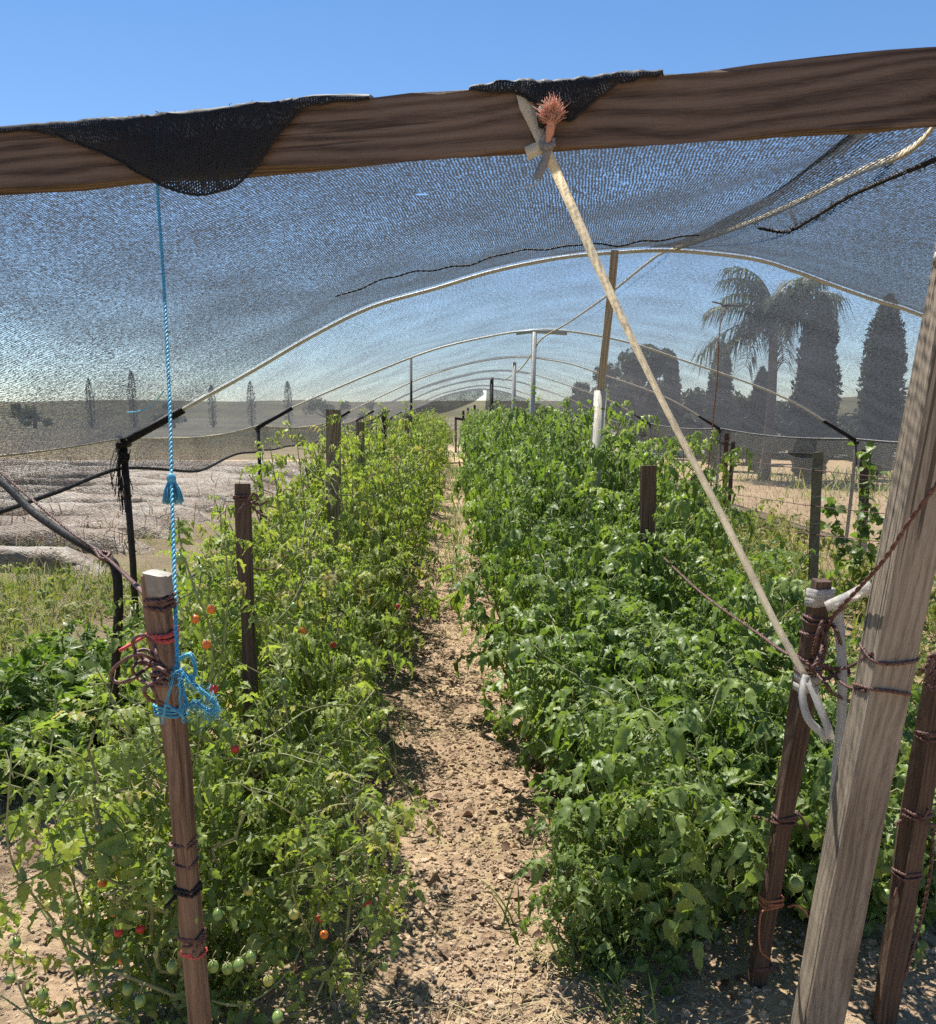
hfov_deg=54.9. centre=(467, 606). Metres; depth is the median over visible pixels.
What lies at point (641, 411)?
tree
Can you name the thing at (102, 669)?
bush
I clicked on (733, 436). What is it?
tree
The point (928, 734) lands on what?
wire wrap
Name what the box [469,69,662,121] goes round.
cloth flap
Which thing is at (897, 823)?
short wire
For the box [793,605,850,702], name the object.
wire tangle
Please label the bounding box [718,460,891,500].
weeds
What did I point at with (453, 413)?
hills
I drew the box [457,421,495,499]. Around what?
tomato plant
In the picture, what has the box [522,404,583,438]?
tomato plant
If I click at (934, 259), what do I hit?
tape wrap
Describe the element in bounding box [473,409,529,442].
tomato plant
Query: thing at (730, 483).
fence post
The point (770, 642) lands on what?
row wire
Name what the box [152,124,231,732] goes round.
blue twine
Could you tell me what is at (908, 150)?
strap
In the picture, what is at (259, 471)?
side post
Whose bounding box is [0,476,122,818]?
drip pipe
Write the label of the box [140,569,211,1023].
stake
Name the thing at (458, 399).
end curtain
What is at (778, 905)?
cord wrap
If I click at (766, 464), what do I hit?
side net
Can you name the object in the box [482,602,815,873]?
tomato plant
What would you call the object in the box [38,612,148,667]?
bush
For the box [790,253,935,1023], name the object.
post
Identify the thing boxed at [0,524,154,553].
mulch bed
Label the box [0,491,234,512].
mulch bed
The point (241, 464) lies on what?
mulch bed
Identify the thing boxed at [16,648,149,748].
bush
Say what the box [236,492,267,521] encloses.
wire bow
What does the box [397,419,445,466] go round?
tomato plant
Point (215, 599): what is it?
bush
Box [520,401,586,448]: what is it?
tomato plant
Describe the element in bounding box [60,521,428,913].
tomato plant
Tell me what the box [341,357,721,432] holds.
hoop
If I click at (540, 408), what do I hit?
tomato plant
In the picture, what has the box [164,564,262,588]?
bush
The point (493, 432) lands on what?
tomato plant
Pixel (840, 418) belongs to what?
tree
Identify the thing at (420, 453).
tomato plant
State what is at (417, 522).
tomato plant
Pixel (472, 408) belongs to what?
tomato plant
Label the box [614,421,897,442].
edge wire
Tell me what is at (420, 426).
tomato plant
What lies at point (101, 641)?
bush
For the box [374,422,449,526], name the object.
tomato plant
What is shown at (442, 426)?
tomato plant
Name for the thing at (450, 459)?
dirt track
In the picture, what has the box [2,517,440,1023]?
tomato plant
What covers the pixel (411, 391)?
ridge pole
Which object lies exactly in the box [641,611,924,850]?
tomato plant
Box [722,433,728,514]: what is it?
fence post
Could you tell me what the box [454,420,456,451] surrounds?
end post
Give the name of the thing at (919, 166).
frayed edge
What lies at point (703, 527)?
tomato plant
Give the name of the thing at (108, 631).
bush
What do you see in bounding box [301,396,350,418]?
tree
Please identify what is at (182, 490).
mulch bed
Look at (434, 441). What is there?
tomato plant
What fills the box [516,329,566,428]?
ridge pole
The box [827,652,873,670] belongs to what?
tie wire
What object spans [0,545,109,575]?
mulch bed
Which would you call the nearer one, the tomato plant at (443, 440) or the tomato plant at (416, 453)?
the tomato plant at (416, 453)
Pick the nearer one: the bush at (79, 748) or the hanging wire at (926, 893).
the hanging wire at (926, 893)
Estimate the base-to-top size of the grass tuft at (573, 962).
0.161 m
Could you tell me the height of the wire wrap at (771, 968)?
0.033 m
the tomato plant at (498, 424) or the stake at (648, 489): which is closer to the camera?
the stake at (648, 489)
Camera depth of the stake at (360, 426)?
5.78 m
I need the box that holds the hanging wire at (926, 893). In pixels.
[904,826,934,976]
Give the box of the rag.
[110,435,133,514]
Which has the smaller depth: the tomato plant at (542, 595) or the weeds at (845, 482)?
the tomato plant at (542, 595)
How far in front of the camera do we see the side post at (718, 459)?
15.07 m
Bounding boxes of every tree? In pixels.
[9,404,52,427]
[85,378,94,426]
[127,371,136,421]
[152,403,186,427]
[208,385,217,424]
[246,381,255,424]
[283,382,292,426]
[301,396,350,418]
[358,401,380,429]
[559,381,595,424]
[593,343,677,445]
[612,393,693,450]
[656,353,681,454]
[679,386,714,457]
[690,265,852,479]
[703,342,734,470]
[714,391,782,463]
[744,366,767,472]
[771,400,804,457]
[786,292,842,482]
[830,412,863,459]
[850,295,908,476]
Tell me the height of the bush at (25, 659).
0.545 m
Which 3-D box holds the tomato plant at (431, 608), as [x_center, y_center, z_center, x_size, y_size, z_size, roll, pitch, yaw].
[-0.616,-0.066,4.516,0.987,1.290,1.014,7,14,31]
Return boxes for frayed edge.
[757,154,935,236]
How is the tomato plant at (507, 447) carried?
on the ground at (916, 978)
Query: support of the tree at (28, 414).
on the ground at (916, 978)
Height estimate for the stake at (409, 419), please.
1.585 m
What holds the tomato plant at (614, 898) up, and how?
on the ground at (916, 978)
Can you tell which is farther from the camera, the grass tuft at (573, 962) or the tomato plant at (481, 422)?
the tomato plant at (481, 422)
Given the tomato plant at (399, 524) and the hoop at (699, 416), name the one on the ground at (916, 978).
the tomato plant at (399, 524)
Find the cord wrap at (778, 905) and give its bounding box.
[758,893,784,909]
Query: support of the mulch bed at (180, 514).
on the ground at (916, 978)
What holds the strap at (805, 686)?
attached to the beam
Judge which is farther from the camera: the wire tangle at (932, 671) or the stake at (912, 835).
the stake at (912, 835)
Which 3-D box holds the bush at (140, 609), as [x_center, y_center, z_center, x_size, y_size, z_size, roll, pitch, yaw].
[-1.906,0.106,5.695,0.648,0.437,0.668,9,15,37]
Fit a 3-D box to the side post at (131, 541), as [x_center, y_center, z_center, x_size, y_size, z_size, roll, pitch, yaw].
[-2.067,-0.251,5.538,0.068,1.455,0.052,0,12,-1]
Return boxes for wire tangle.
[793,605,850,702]
[917,652,935,691]
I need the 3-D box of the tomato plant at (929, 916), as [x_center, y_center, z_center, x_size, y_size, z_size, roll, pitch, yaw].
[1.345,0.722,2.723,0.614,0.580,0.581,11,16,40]
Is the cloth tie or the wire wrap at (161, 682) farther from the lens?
the cloth tie
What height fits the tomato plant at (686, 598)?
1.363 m
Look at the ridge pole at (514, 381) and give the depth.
14.75 m
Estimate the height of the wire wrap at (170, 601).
0.032 m
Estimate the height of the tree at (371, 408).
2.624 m
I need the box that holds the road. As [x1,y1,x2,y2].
[605,450,846,456]
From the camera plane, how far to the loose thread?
1.88 m
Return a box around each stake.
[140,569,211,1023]
[234,484,263,893]
[326,410,340,602]
[356,422,364,483]
[381,412,386,465]
[405,415,410,452]
[639,465,656,620]
[747,578,831,987]
[871,652,935,1023]
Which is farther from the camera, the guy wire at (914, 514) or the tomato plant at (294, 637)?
the tomato plant at (294, 637)
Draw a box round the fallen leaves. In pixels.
[22,568,745,1023]
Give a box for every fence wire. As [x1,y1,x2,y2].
[705,455,890,478]
[721,492,884,513]
[747,524,879,541]
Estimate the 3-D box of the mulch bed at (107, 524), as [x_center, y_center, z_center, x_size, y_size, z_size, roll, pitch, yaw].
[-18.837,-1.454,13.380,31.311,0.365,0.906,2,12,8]
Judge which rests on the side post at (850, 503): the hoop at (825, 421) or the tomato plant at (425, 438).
the hoop at (825, 421)
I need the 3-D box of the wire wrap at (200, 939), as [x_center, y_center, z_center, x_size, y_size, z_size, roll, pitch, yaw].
[-0.529,0.631,1.706,0.051,0.051,0.070,3,13,15]
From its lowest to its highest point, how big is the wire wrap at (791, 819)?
0.049 m
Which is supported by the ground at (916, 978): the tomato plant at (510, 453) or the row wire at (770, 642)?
the tomato plant at (510, 453)
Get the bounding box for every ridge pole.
[410,359,411,430]
[489,377,493,415]
[512,362,515,418]
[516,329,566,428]
[586,250,618,533]
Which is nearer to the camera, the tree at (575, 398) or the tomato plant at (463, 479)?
the tomato plant at (463, 479)
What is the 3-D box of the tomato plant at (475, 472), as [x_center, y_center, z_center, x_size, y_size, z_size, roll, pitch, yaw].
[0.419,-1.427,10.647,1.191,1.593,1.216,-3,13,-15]
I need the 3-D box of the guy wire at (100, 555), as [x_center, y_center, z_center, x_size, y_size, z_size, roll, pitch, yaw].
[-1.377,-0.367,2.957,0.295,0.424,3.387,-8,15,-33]
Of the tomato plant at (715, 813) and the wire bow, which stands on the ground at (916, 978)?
the tomato plant at (715, 813)
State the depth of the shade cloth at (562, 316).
7.49 m
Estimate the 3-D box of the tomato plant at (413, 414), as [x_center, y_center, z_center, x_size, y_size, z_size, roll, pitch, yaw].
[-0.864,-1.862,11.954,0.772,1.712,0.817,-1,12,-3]
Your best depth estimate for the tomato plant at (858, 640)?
3.22 m
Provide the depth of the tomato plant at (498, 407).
12.83 m
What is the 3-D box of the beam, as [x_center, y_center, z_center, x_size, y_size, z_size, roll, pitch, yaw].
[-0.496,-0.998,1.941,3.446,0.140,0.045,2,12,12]
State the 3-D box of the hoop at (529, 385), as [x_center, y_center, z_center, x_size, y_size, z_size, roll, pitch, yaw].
[0.708,-5.711,24.973,6.577,1.218,0.180,0,12,-1]
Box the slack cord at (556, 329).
[502,248,673,381]
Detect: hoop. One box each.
[115,249,922,450]
[256,329,860,445]
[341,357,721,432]
[356,370,650,426]
[378,378,605,419]
[390,386,578,418]
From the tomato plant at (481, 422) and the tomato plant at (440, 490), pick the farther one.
the tomato plant at (481, 422)
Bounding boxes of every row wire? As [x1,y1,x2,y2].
[253,487,332,570]
[658,553,826,670]
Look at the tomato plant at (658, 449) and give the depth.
5.50 m
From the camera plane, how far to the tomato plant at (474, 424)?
18.02 m
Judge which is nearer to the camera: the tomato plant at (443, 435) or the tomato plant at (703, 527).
the tomato plant at (703, 527)
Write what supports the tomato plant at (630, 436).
on the ground at (916, 978)
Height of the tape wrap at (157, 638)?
0.051 m
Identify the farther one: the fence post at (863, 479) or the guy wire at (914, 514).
the fence post at (863, 479)
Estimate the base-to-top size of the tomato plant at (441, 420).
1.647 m
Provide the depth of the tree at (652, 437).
35.45 m
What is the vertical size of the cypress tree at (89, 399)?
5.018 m
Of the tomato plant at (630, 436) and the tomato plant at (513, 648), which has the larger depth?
the tomato plant at (630, 436)
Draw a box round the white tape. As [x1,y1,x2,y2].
[804,581,870,805]
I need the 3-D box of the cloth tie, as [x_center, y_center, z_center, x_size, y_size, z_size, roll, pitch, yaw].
[2.191,-2.544,7.569,0.276,0.055,0.061,0,12,-1]
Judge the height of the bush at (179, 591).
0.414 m
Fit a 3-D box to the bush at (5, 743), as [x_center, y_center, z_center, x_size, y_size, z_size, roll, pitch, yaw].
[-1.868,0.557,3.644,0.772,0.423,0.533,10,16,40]
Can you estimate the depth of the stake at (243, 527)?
2.63 m
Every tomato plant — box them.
[0,625,428,1023]
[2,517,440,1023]
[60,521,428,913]
[103,502,424,824]
[179,444,413,738]
[187,413,406,779]
[206,438,407,635]
[230,466,477,679]
[270,424,456,665]
[275,399,441,643]
[276,450,425,624]
[311,415,430,616]
[312,408,436,579]
[314,434,442,576]
[341,413,435,488]
[345,402,442,548]
[346,430,442,568]
[355,409,456,529]
[362,400,436,524]
[367,413,430,492]
[371,412,453,512]
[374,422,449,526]
[386,401,431,453]
[388,418,454,539]
[393,408,441,513]
[395,407,442,460]
[395,426,437,528]
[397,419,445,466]
[412,408,455,463]
[412,417,444,473]
[416,412,449,464]
[417,417,456,471]
[428,467,685,721]
[435,424,448,455]
[450,422,527,544]
[452,409,560,593]
[454,399,515,480]
[455,418,520,513]
[456,397,545,519]
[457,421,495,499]
[458,410,487,451]
[458,417,551,511]
[458,418,532,520]
[459,404,506,441]
[459,425,578,589]
[459,532,745,772]
[460,422,638,624]
[465,381,638,608]
[465,400,506,448]
[465,440,577,589]
[466,417,505,447]
[469,416,585,591]
[470,477,741,805]
[473,394,549,533]
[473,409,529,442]
[477,472,666,689]
[481,415,554,536]
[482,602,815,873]
[490,408,511,439]
[493,398,546,437]
[497,404,545,433]
[509,791,722,999]
[519,397,591,448]
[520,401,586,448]
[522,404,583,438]
[522,638,910,995]
[523,409,671,502]
[539,401,664,488]
[541,412,633,474]
[550,389,691,517]
[561,476,788,666]
[565,399,728,588]
[565,530,842,769]
[571,414,721,594]
[572,513,829,740]
[616,419,754,635]
[627,646,935,969]
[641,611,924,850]
[696,670,935,889]
[787,635,935,832]
[823,758,935,930]
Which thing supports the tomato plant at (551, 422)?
on the ground at (916, 978)
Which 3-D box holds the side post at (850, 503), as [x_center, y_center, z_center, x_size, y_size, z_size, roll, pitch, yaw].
[4.396,-1.219,10.350,0.068,1.316,0.052,0,12,-1]
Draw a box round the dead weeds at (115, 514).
[0,455,309,570]
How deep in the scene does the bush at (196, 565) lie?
7.18 m
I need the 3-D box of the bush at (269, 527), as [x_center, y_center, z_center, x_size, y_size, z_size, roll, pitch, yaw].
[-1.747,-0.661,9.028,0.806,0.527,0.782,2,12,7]
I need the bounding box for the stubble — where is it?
[690,480,889,551]
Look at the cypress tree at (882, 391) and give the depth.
19.77 m
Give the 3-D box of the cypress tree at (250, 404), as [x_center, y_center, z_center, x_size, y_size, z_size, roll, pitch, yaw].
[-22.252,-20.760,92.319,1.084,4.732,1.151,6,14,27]
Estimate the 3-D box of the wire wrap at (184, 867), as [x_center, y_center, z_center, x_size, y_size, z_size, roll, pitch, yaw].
[-0.524,0.466,1.668,0.047,0.026,0.045,3,13,15]
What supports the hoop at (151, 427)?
attached to the side post at (131, 541)
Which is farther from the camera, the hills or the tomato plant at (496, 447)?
the hills
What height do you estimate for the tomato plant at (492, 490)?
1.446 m
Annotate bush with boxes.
[0,622,140,731]
[0,631,133,744]
[0,691,145,802]
[0,704,90,792]
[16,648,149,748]
[36,632,147,724]
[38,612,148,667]
[83,617,221,688]
[98,613,201,650]
[102,584,191,647]
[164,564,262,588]
[172,571,234,600]
[186,581,225,608]
[191,553,267,578]
[213,527,267,553]
[254,517,278,543]
[261,508,317,526]
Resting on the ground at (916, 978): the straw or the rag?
the straw
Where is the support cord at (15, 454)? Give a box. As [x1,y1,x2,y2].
[0,418,373,456]
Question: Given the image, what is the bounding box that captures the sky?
[0,0,935,401]
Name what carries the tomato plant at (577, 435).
on the ground at (916, 978)
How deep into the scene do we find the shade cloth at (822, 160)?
3.10 m
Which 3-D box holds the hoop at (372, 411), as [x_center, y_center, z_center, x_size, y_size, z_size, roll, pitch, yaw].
[0.802,-4.597,19.894,6.577,1.218,0.180,0,12,-1]
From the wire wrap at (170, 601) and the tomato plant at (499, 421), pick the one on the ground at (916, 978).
the tomato plant at (499, 421)
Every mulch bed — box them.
[0,458,323,471]
[0,470,293,484]
[0,483,251,502]
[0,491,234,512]
[0,499,217,523]
[0,512,193,538]
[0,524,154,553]
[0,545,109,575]
[1,463,305,477]
[7,476,275,492]
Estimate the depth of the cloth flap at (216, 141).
1.93 m
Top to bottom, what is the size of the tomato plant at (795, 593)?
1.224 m
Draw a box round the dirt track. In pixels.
[53,457,463,463]
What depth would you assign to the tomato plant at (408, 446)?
8.63 m
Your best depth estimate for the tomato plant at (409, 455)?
7.10 m
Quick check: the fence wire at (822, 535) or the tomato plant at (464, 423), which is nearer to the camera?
the fence wire at (822, 535)
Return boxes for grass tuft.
[440,517,473,549]
[472,874,540,931]
[521,901,622,977]
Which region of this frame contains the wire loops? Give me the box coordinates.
[109,633,167,704]
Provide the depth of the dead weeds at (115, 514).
11.26 m
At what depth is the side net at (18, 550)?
5.27 m
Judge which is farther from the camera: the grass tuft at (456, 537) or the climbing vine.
the grass tuft at (456, 537)
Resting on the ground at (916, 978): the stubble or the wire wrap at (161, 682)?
the stubble
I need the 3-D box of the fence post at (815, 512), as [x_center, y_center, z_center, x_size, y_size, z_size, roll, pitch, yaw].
[2.538,-0.442,6.619,0.127,1.374,0.063,0,12,-1]
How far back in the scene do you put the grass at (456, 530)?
2.59 m
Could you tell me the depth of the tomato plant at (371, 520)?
4.69 m
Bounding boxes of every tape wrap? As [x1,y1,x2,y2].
[118,618,179,651]
[932,244,935,262]
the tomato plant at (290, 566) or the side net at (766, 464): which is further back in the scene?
the side net at (766, 464)
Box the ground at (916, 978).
[0,418,935,1023]
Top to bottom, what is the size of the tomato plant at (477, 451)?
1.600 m
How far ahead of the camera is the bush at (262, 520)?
9.84 m
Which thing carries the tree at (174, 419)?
on the ground at (916, 978)
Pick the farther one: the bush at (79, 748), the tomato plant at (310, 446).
the tomato plant at (310, 446)
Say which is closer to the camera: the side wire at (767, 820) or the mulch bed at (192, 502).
the side wire at (767, 820)
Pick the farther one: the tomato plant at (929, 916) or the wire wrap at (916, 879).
the tomato plant at (929, 916)
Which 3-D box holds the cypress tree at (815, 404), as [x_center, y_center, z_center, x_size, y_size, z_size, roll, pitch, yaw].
[7.366,-4.590,19.092,1.164,4.019,1.190,0,12,-1]
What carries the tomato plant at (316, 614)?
on the ground at (916, 978)
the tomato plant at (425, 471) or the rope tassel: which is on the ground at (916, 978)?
the tomato plant at (425, 471)
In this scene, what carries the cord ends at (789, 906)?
hanging from the stake at (796, 739)
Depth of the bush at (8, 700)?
4.00 m
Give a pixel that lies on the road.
(681, 454)
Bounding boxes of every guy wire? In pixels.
[0,472,141,594]
[828,481,935,618]
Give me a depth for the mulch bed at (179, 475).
19.42 m
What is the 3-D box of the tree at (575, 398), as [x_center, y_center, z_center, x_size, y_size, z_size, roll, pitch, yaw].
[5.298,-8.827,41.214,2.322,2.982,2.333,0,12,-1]
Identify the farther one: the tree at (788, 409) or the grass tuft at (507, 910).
the tree at (788, 409)
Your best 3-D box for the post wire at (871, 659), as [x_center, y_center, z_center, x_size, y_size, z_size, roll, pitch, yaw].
[0.853,0.090,1.824,0.101,0.037,0.099,0,12,-1]
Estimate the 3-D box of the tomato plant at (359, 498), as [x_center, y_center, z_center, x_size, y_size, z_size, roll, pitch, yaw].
[-0.772,0.022,3.841,0.841,1.408,1.218,6,13,25]
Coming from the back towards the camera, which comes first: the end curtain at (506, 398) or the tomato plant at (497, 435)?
the end curtain at (506, 398)
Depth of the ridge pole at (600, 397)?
5.33 m
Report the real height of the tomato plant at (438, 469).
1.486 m
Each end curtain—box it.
[402,389,483,418]
[485,391,562,416]
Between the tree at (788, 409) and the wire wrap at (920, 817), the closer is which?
the wire wrap at (920, 817)
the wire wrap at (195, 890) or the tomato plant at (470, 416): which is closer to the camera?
the wire wrap at (195, 890)
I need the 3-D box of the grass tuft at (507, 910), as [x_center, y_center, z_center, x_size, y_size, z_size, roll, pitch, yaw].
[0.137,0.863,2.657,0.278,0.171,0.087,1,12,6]
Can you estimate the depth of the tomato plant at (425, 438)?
11.18 m
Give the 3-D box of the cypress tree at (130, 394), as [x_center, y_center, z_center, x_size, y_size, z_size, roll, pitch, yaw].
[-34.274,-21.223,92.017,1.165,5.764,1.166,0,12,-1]
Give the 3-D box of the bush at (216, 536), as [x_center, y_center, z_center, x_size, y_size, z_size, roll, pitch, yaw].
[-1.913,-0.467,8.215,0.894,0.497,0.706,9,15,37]
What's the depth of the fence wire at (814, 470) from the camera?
6.36 m
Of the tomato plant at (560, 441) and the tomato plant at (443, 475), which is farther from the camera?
the tomato plant at (443, 475)
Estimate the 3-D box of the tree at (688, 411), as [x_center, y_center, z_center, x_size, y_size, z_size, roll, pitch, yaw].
[7.859,-6.203,30.441,2.507,2.403,2.707,0,12,-1]
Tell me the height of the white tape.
0.533 m
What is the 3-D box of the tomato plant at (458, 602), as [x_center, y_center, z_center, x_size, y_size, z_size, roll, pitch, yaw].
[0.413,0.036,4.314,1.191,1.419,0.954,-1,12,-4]
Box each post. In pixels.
[123,447,138,619]
[257,429,263,532]
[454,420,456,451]
[715,433,720,491]
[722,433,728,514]
[727,442,734,511]
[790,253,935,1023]
[808,452,823,581]
[844,443,856,543]
[857,449,870,550]
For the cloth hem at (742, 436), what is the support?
hanging from the edge wire at (784, 436)
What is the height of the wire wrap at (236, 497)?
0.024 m
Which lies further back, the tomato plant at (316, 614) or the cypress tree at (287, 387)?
the cypress tree at (287, 387)
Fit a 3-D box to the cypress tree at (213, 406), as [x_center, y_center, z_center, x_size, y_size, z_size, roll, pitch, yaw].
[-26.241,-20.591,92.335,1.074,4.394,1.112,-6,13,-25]
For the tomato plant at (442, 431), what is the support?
on the ground at (916, 978)
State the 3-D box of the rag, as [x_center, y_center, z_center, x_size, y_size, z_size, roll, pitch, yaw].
[-2.078,-0.790,5.388,0.140,0.482,0.050,0,12,-1]
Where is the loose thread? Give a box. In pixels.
[126,390,163,412]
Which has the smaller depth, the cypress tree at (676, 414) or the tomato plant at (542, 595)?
the tomato plant at (542, 595)
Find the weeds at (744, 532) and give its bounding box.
[661,497,935,698]
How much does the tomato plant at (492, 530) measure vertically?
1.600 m
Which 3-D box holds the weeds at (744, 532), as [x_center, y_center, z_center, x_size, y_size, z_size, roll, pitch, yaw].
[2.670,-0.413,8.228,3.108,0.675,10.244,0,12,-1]
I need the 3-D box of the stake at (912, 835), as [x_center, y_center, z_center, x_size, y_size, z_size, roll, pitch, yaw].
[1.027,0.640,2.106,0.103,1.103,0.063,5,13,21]
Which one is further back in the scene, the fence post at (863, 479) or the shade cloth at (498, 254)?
the fence post at (863, 479)
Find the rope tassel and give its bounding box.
[533,91,568,179]
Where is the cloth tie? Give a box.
[712,301,744,307]
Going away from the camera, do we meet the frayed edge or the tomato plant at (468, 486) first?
the frayed edge
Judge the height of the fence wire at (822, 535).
0.828 m
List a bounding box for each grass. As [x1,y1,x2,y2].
[0,525,263,691]
[297,463,704,1023]
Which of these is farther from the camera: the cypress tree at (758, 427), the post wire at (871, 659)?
the cypress tree at (758, 427)
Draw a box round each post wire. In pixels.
[852,682,912,696]
[859,642,919,665]
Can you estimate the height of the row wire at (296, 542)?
0.174 m
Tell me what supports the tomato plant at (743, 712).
on the ground at (916, 978)
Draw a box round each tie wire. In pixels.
[826,669,866,692]
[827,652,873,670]
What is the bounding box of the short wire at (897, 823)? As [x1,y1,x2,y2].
[893,809,933,825]
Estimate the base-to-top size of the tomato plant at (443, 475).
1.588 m
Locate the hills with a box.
[0,397,906,417]
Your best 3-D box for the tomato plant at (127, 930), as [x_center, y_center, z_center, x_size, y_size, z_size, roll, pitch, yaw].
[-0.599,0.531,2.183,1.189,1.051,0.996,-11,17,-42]
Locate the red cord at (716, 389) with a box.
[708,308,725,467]
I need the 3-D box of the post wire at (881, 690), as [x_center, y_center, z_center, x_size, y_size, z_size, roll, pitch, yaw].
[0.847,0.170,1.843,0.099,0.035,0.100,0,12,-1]
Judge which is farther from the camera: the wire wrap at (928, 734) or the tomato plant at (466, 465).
the tomato plant at (466, 465)
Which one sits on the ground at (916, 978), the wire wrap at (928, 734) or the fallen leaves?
the fallen leaves
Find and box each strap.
[516,82,834,743]
[674,127,934,250]
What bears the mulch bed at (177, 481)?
on the ground at (916, 978)
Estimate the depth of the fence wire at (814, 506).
6.43 m
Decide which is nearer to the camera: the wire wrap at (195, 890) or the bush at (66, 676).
the wire wrap at (195, 890)
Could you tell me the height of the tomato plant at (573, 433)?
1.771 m
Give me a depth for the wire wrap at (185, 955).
1.71 m
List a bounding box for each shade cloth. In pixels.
[0,134,865,455]
[143,246,921,441]
[647,127,935,312]
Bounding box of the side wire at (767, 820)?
[747,814,778,824]
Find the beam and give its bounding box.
[0,47,935,194]
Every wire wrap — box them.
[143,592,176,612]
[150,669,183,687]
[163,880,202,909]
[168,833,197,850]
[170,848,199,870]
[177,927,206,954]
[179,947,207,959]
[233,494,252,500]
[747,957,776,972]
[770,810,809,829]
[891,867,922,898]
[901,808,935,825]
[913,730,935,742]
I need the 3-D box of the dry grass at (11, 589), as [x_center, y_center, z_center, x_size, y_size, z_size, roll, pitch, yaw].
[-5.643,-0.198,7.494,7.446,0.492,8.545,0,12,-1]
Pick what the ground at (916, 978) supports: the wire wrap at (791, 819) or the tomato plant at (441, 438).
the tomato plant at (441, 438)
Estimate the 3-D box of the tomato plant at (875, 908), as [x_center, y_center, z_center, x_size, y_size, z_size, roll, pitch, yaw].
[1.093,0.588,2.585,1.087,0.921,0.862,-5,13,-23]
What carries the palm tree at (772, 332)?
on the ground at (916, 978)
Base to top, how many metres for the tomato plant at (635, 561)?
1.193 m
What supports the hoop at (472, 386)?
on the side post
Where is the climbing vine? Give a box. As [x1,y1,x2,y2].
[820,441,887,613]
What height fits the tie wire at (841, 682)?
0.032 m
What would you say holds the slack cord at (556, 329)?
attached to the ridge pole at (514, 381)
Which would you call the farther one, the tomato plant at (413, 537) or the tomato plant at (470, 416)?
the tomato plant at (470, 416)
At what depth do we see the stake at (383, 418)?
7.62 m
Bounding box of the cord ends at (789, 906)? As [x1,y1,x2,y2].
[758,904,808,959]
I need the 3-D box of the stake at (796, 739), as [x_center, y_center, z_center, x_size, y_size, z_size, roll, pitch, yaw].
[0.766,0.542,2.198,0.050,1.257,0.044,-1,17,-12]
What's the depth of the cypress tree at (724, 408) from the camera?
23.37 m
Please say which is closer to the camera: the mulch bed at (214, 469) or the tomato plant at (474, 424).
the tomato plant at (474, 424)
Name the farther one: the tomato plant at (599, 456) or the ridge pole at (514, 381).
the ridge pole at (514, 381)
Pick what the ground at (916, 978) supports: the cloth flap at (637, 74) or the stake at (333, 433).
the stake at (333, 433)
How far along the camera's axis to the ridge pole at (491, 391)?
19.83 m
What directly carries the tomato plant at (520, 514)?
on the ground at (916, 978)
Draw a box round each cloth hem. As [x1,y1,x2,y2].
[0,418,398,513]
[574,421,896,469]
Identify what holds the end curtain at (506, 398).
hanging from the shade cloth at (562, 316)
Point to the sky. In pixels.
(61, 60)
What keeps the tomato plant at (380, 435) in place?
on the ground at (916, 978)
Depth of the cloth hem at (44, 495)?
5.79 m
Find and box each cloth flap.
[0,94,373,196]
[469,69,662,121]
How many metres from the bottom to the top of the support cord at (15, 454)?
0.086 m
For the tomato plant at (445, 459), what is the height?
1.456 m
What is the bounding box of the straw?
[0,539,846,1023]
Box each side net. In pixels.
[0,418,395,691]
[572,421,935,574]
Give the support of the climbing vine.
on the ground at (916, 978)
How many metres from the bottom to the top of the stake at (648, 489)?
1.397 m
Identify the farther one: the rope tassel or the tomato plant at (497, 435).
the tomato plant at (497, 435)
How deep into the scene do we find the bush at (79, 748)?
3.57 m
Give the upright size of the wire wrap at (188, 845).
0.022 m

